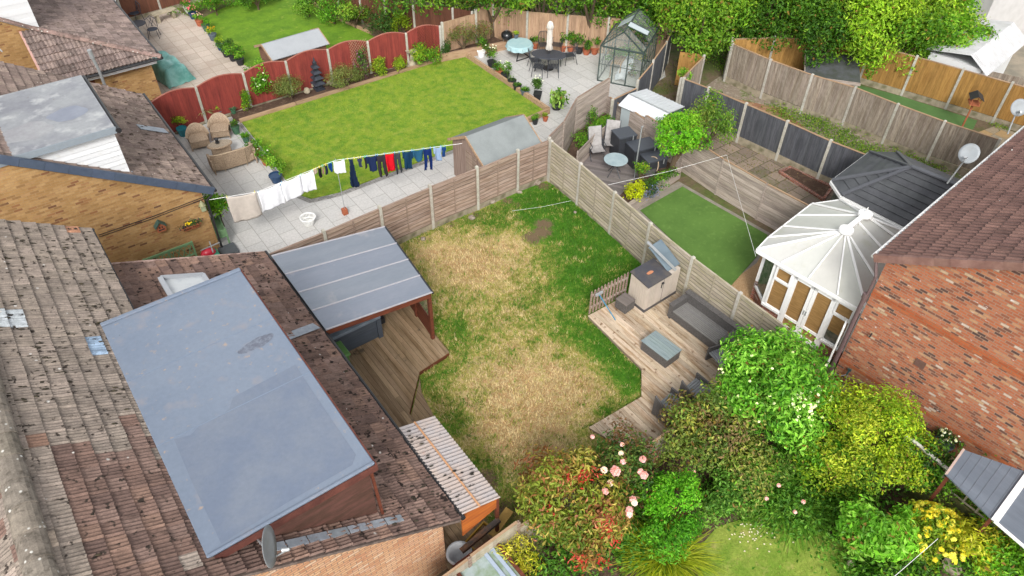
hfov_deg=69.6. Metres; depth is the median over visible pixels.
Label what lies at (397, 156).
hanging trousers
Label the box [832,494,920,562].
lime shrub
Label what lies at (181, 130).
potted plant
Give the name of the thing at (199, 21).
potted plant
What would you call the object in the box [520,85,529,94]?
potted plant
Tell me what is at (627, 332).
timber deck
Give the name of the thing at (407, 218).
lap fence
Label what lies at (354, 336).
hot tub
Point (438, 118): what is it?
lawn
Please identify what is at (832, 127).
weeds
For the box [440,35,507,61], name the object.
sleeper edging
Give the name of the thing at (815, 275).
conservatory
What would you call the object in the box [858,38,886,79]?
hanging foliage
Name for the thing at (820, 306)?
door
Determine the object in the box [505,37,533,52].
tablecloth
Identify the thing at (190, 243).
lattice bench
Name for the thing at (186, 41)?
patio
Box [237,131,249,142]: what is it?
potted plant
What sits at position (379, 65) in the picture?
shrub
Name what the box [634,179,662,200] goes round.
shrub
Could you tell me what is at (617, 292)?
picket fence
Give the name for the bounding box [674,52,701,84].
garden gate
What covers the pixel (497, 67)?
potted plant
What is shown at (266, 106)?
bed soil
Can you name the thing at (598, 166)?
composite deck
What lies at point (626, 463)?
rose bush
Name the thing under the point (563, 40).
potted plant
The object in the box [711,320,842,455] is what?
dogwood tree
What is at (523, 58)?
round table
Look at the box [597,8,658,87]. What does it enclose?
greenhouse
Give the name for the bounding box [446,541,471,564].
satellite dish
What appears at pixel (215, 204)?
climbing shrub
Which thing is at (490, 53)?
potted plant
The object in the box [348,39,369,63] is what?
trellis
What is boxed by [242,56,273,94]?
climbing rose
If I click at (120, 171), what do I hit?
bungalow
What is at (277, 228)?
patio
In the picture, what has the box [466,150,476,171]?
door
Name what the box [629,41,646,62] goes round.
tomato plants
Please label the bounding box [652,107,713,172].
acer tree
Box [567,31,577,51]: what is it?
potted plant
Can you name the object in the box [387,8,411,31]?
shrub
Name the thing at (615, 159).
glass table
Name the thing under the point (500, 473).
fence foot grass
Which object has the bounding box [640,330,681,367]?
coffee table
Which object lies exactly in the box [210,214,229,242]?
planter bench
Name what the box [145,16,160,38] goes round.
metal chair
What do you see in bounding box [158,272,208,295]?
roof window
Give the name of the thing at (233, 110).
potted plant
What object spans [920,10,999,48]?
climbing shrub
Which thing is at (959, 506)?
trellis fence
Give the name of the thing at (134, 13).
metal chair
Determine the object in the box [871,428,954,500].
golden shrub
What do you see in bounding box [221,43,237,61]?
potted plant
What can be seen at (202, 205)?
bird house
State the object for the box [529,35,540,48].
potted plant
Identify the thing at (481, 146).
shed
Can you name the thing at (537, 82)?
potted plant
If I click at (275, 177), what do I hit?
potted plant
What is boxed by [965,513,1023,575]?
shrub
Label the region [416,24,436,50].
trellis
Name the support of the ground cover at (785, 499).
on the bed soil at (898, 498)
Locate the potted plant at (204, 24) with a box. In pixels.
[201,16,210,31]
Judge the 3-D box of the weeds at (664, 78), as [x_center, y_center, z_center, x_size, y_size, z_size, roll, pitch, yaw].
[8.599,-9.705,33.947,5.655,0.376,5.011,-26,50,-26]
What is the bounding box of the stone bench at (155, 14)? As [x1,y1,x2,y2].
[150,6,176,22]
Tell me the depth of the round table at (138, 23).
36.29 m
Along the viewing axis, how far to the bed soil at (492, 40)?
35.88 m
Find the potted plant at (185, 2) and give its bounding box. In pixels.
[180,0,190,12]
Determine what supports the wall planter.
attached to the bungalow at (120, 171)
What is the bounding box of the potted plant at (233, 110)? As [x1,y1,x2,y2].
[228,107,236,113]
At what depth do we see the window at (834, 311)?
20.53 m
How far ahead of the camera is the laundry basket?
25.95 m
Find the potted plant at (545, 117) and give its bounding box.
[542,112,547,121]
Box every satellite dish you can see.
[257,525,289,567]
[446,541,471,564]
[947,143,979,183]
[1007,99,1023,133]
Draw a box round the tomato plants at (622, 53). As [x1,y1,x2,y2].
[605,42,632,60]
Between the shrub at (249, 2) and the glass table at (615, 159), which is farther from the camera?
the shrub at (249, 2)
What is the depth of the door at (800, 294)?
21.63 m
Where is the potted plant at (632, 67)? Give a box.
[622,63,636,75]
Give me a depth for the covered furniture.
33.11 m
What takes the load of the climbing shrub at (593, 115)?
on the bed soil at (573, 149)
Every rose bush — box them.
[446,20,477,48]
[468,20,492,45]
[590,417,659,517]
[655,377,776,476]
[678,434,804,514]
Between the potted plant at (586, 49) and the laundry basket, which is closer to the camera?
the laundry basket
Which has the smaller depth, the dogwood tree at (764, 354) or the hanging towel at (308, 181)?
the dogwood tree at (764, 354)
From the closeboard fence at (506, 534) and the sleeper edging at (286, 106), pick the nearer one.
the closeboard fence at (506, 534)
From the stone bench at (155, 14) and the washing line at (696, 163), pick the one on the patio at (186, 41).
the stone bench at (155, 14)
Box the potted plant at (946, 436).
[933,426,965,453]
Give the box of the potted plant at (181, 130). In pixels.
[170,116,187,136]
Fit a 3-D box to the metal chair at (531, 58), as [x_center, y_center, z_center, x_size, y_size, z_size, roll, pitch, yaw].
[1.054,-10.720,34.438,0.628,0.965,0.553,-6,44,-7]
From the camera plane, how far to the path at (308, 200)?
27.91 m
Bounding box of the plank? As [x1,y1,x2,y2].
[488,507,513,536]
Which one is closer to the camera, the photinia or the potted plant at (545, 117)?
the photinia
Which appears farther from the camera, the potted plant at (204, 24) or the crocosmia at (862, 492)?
the potted plant at (204, 24)
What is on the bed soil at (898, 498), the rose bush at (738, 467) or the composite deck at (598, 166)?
the rose bush at (738, 467)
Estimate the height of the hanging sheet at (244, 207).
1.106 m
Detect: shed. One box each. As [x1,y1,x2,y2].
[254,28,329,62]
[447,114,541,175]
[619,89,684,129]
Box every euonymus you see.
[638,511,706,566]
[642,468,704,524]
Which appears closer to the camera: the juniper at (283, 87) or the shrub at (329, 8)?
the juniper at (283, 87)
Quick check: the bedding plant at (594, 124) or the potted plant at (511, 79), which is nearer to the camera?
the bedding plant at (594, 124)
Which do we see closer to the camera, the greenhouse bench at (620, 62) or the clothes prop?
the clothes prop
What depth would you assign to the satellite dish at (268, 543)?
11.89 m
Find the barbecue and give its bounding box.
[501,29,512,52]
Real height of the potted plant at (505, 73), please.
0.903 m
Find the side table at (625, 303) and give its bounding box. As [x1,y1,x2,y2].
[615,292,635,313]
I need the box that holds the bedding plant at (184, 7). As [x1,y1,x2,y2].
[166,0,198,15]
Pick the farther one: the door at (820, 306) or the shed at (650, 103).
the shed at (650, 103)
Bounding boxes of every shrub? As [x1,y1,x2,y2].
[198,0,223,15]
[202,193,228,226]
[235,0,269,9]
[239,89,252,111]
[290,0,318,17]
[310,0,353,24]
[336,0,371,27]
[362,7,401,34]
[369,56,387,75]
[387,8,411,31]
[391,54,407,71]
[416,0,463,8]
[440,39,452,55]
[446,0,494,10]
[476,0,528,25]
[510,0,550,11]
[519,515,545,557]
[537,0,582,14]
[565,0,616,15]
[584,105,598,124]
[598,0,640,17]
[612,462,658,515]
[623,179,646,201]
[633,160,650,181]
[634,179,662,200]
[643,166,679,190]
[677,66,693,79]
[678,87,738,146]
[691,464,770,531]
[781,409,850,472]
[790,422,876,500]
[808,374,894,441]
[813,375,942,496]
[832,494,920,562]
[852,557,935,575]
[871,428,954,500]
[913,436,971,506]
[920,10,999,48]
[927,0,983,31]
[934,507,1021,575]
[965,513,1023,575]
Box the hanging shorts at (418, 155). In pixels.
[413,149,422,161]
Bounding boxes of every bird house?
[153,219,166,232]
[198,201,206,211]
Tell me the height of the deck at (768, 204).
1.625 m
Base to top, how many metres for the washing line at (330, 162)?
0.205 m
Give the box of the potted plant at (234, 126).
[229,119,239,134]
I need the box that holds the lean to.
[399,416,500,553]
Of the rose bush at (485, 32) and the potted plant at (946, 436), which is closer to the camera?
the potted plant at (946, 436)
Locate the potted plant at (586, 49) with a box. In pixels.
[583,39,592,54]
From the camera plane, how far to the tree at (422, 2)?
34.79 m
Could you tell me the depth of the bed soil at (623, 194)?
27.64 m
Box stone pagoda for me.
[310,57,325,91]
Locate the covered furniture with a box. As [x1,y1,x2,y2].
[149,51,195,88]
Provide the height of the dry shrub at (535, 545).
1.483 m
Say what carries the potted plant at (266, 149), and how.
on the patio at (277, 228)
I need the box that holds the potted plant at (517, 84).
[513,81,521,89]
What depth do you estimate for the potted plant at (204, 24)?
37.01 m
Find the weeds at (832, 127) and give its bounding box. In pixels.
[705,50,1008,174]
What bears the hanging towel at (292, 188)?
hanging from the washing line at (330, 162)
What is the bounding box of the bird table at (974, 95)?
[962,90,983,126]
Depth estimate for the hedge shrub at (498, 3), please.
35.63 m
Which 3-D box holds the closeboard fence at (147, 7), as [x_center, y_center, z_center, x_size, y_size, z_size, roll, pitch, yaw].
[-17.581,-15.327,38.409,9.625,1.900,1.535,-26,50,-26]
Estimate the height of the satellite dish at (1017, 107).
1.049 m
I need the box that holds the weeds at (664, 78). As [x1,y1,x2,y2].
[630,58,678,96]
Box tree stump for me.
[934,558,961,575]
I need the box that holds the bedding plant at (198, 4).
[187,0,206,10]
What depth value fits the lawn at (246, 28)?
37.72 m
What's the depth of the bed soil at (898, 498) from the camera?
18.02 m
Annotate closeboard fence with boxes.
[116,0,201,20]
[315,0,473,32]
[440,3,669,59]
[442,361,777,575]
[723,36,1023,130]
[723,43,1001,175]
[988,72,1023,85]
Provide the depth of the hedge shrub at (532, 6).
36.18 m
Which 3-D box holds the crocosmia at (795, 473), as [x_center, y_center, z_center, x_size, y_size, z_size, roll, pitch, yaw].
[7.528,4.665,18.615,2.498,0.369,2.505,1,43,0]
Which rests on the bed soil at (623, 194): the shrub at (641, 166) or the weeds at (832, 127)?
the shrub at (641, 166)
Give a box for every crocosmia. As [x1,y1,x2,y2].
[739,461,841,554]
[748,463,815,527]
[769,441,846,506]
[777,457,869,536]
[804,460,888,516]
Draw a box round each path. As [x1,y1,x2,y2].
[239,123,452,202]
[636,181,770,271]
[731,256,819,371]
[737,99,805,128]
[818,378,1021,550]
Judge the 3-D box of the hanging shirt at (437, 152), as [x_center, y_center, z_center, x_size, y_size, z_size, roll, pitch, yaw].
[-2.602,-4.731,25.904,0.327,0.637,0.141,-11,45,-13]
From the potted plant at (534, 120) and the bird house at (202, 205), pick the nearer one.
the bird house at (202, 205)
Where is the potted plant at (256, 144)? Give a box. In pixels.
[242,136,262,155]
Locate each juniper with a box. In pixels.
[270,73,303,99]
[324,61,364,87]
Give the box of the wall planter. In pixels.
[177,218,202,231]
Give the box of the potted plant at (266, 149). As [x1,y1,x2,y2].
[254,144,273,165]
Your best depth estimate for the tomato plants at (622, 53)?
33.62 m
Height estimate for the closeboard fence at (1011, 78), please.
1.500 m
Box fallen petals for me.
[606,518,793,556]
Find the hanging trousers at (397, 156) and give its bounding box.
[394,151,402,173]
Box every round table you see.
[133,20,145,27]
[516,53,528,61]
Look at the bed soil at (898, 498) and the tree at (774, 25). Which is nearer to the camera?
the bed soil at (898, 498)
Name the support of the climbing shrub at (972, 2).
on the ground at (711, 72)
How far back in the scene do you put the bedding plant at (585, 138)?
29.24 m
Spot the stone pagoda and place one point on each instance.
(317, 82)
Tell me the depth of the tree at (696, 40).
32.06 m
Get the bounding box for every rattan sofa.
[206,142,257,174]
[667,289,741,346]
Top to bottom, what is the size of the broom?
0.913 m
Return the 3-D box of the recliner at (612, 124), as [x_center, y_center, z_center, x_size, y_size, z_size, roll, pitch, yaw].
[3.938,-5.953,29.132,0.592,1.161,0.811,8,44,7]
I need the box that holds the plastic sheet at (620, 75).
[615,53,634,80]
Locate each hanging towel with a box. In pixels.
[258,183,285,212]
[281,175,303,201]
[300,170,316,191]
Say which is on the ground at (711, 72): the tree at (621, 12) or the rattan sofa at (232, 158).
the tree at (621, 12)
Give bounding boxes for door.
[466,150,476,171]
[779,276,814,333]
[797,288,835,346]
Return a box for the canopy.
[923,448,1023,547]
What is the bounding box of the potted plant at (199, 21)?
[191,12,204,26]
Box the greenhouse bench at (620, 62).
[609,46,628,76]
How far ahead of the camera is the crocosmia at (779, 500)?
18.01 m
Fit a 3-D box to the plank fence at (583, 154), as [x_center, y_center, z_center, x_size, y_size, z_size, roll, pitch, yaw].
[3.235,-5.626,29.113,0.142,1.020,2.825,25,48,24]
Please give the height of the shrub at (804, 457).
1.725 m
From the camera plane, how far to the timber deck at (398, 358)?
21.13 m
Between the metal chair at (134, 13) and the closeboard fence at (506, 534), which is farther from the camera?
the metal chair at (134, 13)
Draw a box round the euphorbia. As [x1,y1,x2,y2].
[895,494,969,572]
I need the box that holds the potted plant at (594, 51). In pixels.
[590,36,600,54]
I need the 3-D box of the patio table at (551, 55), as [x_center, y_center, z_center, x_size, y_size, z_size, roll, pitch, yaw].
[1.712,-10.623,34.520,1.640,0.722,1.040,9,44,8]
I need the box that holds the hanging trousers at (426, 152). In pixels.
[423,146,432,170]
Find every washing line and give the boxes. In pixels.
[210,143,461,199]
[609,155,755,255]
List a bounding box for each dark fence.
[609,34,672,118]
[678,77,864,182]
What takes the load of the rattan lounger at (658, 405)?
on the timber deck at (627, 332)
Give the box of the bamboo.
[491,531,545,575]
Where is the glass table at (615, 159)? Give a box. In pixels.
[604,153,627,178]
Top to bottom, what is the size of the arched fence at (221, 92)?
1.885 m
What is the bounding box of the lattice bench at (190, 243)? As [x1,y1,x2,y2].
[142,241,197,259]
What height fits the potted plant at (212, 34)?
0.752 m
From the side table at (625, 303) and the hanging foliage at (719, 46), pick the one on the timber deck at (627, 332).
the side table at (625, 303)
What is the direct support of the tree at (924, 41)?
on the ground at (711, 72)
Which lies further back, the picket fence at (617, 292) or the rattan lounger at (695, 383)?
the picket fence at (617, 292)
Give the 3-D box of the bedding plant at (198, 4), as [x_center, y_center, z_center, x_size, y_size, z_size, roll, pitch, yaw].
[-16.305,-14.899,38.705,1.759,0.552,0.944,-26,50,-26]
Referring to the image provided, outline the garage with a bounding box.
[926,18,1023,107]
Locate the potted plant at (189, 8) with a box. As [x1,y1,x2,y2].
[185,5,198,18]
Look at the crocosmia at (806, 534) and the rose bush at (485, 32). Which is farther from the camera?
the rose bush at (485, 32)
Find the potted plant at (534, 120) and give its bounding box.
[531,112,540,124]
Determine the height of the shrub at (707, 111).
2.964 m
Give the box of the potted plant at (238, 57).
[229,46,245,65]
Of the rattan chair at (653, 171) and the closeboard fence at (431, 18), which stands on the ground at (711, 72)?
the closeboard fence at (431, 18)
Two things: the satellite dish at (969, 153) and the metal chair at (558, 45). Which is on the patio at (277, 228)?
the metal chair at (558, 45)
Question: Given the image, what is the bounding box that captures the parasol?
[543,21,553,70]
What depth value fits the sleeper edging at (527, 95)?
33.15 m
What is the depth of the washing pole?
27.18 m
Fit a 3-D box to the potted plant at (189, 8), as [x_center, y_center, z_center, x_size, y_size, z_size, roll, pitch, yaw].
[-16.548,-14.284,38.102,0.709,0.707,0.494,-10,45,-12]
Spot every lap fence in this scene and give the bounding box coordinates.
[269,136,550,267]
[547,139,792,348]
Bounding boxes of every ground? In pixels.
[177,0,1021,575]
[706,76,963,178]
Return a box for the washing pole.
[634,126,642,177]
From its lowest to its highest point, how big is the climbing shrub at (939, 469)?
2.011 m
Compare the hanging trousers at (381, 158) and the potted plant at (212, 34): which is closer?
the hanging trousers at (381, 158)
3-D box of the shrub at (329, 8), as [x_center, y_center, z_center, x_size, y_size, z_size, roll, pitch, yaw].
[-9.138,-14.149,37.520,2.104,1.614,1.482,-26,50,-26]
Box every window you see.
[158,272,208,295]
[774,266,793,286]
[831,192,838,199]
[833,301,854,322]
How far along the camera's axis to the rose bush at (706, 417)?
18.08 m
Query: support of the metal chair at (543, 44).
on the patio at (277, 228)
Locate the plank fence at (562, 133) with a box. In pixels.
[549,78,610,151]
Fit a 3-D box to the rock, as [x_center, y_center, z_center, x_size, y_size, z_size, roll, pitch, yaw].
[-9.050,-8.703,32.472,0.257,0.344,0.249,20,46,19]
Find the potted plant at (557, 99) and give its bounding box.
[549,87,569,110]
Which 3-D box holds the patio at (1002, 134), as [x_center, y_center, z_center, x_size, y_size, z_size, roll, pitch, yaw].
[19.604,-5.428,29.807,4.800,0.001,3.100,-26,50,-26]
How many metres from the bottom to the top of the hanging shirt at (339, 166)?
0.582 m
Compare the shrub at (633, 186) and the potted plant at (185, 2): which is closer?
the shrub at (633, 186)
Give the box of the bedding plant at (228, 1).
[216,0,238,6]
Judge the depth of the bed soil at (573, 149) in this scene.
29.45 m
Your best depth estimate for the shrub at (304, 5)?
37.88 m
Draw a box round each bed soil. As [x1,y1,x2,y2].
[231,60,428,120]
[450,37,501,51]
[518,390,995,575]
[568,113,608,158]
[620,161,675,202]
[784,168,828,196]
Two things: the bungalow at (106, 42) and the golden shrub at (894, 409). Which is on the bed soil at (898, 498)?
the golden shrub at (894, 409)
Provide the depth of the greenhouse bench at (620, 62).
33.95 m
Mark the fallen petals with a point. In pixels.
(749, 535)
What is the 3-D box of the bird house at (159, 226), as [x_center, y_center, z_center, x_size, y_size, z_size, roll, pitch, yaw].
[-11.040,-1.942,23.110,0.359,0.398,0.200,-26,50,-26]
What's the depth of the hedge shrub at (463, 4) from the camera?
35.72 m
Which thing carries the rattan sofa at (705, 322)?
on the timber deck at (627, 332)
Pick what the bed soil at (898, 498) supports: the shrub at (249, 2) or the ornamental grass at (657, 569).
the ornamental grass at (657, 569)
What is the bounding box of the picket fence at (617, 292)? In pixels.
[588,272,628,313]
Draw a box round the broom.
[595,291,615,319]
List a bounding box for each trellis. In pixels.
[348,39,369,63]
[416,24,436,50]
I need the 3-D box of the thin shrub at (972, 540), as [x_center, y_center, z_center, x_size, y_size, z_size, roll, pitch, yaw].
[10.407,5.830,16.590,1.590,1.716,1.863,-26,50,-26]
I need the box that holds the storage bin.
[336,341,350,360]
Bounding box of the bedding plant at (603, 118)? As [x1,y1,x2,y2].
[596,113,614,126]
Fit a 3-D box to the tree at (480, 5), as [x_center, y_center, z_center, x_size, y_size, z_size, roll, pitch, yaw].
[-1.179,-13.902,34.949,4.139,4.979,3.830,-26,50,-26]
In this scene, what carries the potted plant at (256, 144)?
on the patio at (277, 228)
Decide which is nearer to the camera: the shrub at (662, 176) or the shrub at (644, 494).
the shrub at (644, 494)
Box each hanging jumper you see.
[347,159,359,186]
[402,149,412,169]
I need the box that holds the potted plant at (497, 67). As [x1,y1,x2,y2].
[492,59,501,73]
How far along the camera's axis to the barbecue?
35.39 m
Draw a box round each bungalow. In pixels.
[0,0,162,100]
[0,61,239,262]
[0,219,465,575]
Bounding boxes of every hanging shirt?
[333,159,345,173]
[357,156,362,166]
[366,154,376,171]
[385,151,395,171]
[433,145,441,161]
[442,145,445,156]
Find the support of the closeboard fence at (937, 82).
on the ground at (711, 72)
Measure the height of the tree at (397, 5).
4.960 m
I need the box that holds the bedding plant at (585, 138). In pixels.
[571,130,588,148]
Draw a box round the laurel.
[409,42,442,64]
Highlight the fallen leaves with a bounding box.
[711,139,807,192]
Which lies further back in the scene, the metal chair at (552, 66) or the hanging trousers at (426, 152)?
the metal chair at (552, 66)
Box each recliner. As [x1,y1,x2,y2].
[588,125,606,161]
[602,119,620,153]
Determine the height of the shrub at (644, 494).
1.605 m
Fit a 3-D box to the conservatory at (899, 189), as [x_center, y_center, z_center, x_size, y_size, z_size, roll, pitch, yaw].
[12.883,-2.634,24.307,3.850,3.385,4.205,-31,52,-29]
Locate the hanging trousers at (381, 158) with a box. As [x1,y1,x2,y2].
[377,154,387,176]
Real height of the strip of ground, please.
0.001 m
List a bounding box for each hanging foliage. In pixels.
[699,22,722,59]
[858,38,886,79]
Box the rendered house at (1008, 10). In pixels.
[961,0,1023,34]
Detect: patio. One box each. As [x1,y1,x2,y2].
[138,10,248,93]
[176,49,665,252]
[678,128,833,230]
[901,46,1023,85]
[957,126,1014,169]
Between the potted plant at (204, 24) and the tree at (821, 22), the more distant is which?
the potted plant at (204, 24)
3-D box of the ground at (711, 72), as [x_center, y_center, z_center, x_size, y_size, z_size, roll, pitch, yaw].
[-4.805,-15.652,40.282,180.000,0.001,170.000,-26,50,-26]
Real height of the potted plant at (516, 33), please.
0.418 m
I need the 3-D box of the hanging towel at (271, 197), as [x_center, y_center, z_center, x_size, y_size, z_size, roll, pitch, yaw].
[-7.929,-2.984,24.312,0.828,0.904,0.084,-25,49,-25]
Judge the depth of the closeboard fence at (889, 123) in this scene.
30.34 m
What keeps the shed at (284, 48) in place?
on the lawn at (246, 28)
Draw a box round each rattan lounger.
[652,387,695,427]
[679,372,710,401]
[705,335,739,375]
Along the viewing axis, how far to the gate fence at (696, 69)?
31.93 m
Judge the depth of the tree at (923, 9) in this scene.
31.70 m
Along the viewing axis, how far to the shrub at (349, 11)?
36.90 m
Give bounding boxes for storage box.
[609,126,637,154]
[624,136,659,168]
[628,239,680,312]
[639,149,668,169]
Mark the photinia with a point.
(559, 477)
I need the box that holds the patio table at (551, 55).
[532,49,565,70]
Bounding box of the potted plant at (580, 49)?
[574,32,585,53]
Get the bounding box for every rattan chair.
[185,123,209,151]
[207,112,230,140]
[638,156,658,176]
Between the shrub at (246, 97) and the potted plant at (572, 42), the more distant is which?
the potted plant at (572, 42)
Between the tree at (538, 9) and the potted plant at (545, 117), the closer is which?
the potted plant at (545, 117)
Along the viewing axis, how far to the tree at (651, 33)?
33.99 m
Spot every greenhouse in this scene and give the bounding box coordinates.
[452,537,525,575]
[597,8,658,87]
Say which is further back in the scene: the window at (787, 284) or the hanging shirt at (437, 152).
the hanging shirt at (437, 152)
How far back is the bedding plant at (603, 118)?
30.20 m
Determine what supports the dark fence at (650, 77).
on the ground at (711, 72)
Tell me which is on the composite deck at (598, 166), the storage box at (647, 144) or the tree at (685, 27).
the storage box at (647, 144)
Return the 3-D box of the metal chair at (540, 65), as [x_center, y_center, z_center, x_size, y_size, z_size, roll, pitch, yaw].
[1.226,-10.249,33.940,0.553,0.965,0.628,11,44,11]
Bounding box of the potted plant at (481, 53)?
[477,36,488,57]
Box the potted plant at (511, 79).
[507,75,516,82]
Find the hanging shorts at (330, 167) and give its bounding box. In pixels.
[328,161,332,171]
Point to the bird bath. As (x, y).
(412, 62)
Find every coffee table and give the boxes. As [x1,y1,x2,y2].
[207,139,231,154]
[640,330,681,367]
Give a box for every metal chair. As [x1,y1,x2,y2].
[128,0,144,19]
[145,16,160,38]
[527,48,541,69]
[531,58,545,78]
[537,31,546,48]
[547,59,558,77]
[552,38,562,49]
[562,42,577,65]
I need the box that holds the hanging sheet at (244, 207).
[226,190,262,222]
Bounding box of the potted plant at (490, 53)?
[484,44,497,67]
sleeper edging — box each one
[239,58,439,122]
[313,3,371,34]
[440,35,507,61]
[466,53,549,122]
[629,167,681,208]
[779,166,832,200]
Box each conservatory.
[750,199,901,363]
[829,150,959,228]
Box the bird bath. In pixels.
[405,48,417,66]
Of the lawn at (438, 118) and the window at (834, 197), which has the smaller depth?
the window at (834, 197)
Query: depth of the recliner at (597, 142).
28.82 m
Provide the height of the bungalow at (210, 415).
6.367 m
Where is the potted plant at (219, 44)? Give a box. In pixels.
[213,38,232,57]
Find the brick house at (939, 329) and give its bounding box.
[826,126,1023,470]
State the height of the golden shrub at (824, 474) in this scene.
1.594 m
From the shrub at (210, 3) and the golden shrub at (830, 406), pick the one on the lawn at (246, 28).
the shrub at (210, 3)
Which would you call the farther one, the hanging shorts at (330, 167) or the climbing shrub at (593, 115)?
the climbing shrub at (593, 115)
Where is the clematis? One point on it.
(362, 62)
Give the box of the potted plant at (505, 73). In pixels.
[498,60,511,78]
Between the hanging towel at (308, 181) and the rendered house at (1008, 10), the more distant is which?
the rendered house at (1008, 10)
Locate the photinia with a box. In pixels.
[511,443,637,575]
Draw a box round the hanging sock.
[318,166,322,177]
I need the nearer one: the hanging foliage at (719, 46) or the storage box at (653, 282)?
the storage box at (653, 282)
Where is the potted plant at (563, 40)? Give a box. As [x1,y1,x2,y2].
[559,32,569,51]
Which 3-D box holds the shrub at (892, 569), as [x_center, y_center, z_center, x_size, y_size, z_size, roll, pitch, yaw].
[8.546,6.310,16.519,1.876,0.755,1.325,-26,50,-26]
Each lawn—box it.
[203,0,373,66]
[242,57,542,198]
[400,181,766,565]
[640,186,767,284]
[693,515,857,575]
[857,85,976,162]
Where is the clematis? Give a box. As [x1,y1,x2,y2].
[351,46,368,79]
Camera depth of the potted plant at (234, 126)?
30.06 m
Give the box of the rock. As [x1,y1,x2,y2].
[303,87,309,93]
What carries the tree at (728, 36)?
on the ground at (711, 72)
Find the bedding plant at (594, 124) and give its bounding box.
[584,120,604,131]
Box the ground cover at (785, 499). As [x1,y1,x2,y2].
[513,403,1022,575]
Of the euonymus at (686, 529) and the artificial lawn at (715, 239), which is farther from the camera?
the artificial lawn at (715, 239)
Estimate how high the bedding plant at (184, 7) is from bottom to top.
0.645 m
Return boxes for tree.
[369,0,426,32]
[412,0,474,16]
[458,0,521,37]
[501,0,582,15]
[564,0,639,53]
[579,0,666,38]
[628,0,698,46]
[642,0,762,52]
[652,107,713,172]
[654,0,748,61]
[702,0,785,62]
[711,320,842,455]
[718,0,819,53]
[728,0,818,46]
[763,0,849,37]
[794,3,854,67]
[803,0,899,41]
[810,0,925,70]
[847,0,956,56]
[876,0,958,75]
[902,0,988,51]
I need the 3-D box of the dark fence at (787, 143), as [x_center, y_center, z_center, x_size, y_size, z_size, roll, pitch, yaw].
[10.625,-5.619,28.604,0.224,1.880,9.976,-34,53,-31]
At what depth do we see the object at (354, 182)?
25.51 m
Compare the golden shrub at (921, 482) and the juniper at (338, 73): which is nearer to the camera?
the golden shrub at (921, 482)
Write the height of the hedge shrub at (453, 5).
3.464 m
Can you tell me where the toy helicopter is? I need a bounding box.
[200,241,219,255]
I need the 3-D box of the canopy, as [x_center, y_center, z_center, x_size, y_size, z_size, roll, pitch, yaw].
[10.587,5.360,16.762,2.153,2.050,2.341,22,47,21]
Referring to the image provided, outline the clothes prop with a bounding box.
[335,159,347,215]
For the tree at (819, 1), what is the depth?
33.47 m
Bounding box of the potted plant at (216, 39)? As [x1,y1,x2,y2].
[213,36,224,50]
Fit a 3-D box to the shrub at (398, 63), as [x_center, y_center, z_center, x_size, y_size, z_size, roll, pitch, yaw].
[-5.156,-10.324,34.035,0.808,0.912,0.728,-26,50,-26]
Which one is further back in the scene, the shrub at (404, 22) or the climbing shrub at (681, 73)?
the shrub at (404, 22)
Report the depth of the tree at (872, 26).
31.16 m
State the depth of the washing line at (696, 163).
25.26 m
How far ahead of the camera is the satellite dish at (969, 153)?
19.59 m
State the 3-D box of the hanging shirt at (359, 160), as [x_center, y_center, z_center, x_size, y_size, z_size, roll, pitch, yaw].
[-5.200,-4.313,25.211,0.171,0.462,0.081,-11,45,-13]
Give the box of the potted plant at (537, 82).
[530,75,543,99]
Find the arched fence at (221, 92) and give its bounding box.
[151,24,441,133]
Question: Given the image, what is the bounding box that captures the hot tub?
[329,315,385,350]
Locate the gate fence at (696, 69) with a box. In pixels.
[676,54,705,102]
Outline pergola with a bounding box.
[271,226,434,339]
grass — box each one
[404,195,532,510]
[606,503,730,575]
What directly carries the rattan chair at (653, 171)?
on the composite deck at (598, 166)
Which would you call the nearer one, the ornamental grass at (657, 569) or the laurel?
the ornamental grass at (657, 569)
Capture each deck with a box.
[349,306,492,570]
[411,380,433,421]
[583,146,665,195]
[588,292,755,448]
[607,97,808,229]
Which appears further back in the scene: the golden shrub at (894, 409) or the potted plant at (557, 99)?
the potted plant at (557, 99)
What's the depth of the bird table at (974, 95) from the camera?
30.36 m
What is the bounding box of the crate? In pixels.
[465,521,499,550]
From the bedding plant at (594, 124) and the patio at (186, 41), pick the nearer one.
the bedding plant at (594, 124)
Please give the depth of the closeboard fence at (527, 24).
35.28 m
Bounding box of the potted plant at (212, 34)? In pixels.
[204,26,216,40]
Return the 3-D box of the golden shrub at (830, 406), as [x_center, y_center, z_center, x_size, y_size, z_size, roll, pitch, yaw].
[8.376,3.350,18.763,2.172,2.292,1.512,15,45,15]
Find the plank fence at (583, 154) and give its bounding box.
[576,119,612,162]
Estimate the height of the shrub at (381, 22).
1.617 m
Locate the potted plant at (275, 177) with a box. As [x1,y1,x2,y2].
[263,153,286,183]
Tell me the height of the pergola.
2.327 m
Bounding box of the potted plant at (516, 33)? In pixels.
[512,30,518,38]
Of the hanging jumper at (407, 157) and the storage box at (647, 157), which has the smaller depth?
the hanging jumper at (407, 157)
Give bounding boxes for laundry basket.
[299,212,315,226]
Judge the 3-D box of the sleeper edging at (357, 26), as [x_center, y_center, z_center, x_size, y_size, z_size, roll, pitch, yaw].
[-9.485,-14.440,38.800,0.471,0.160,6.579,-32,52,-30]

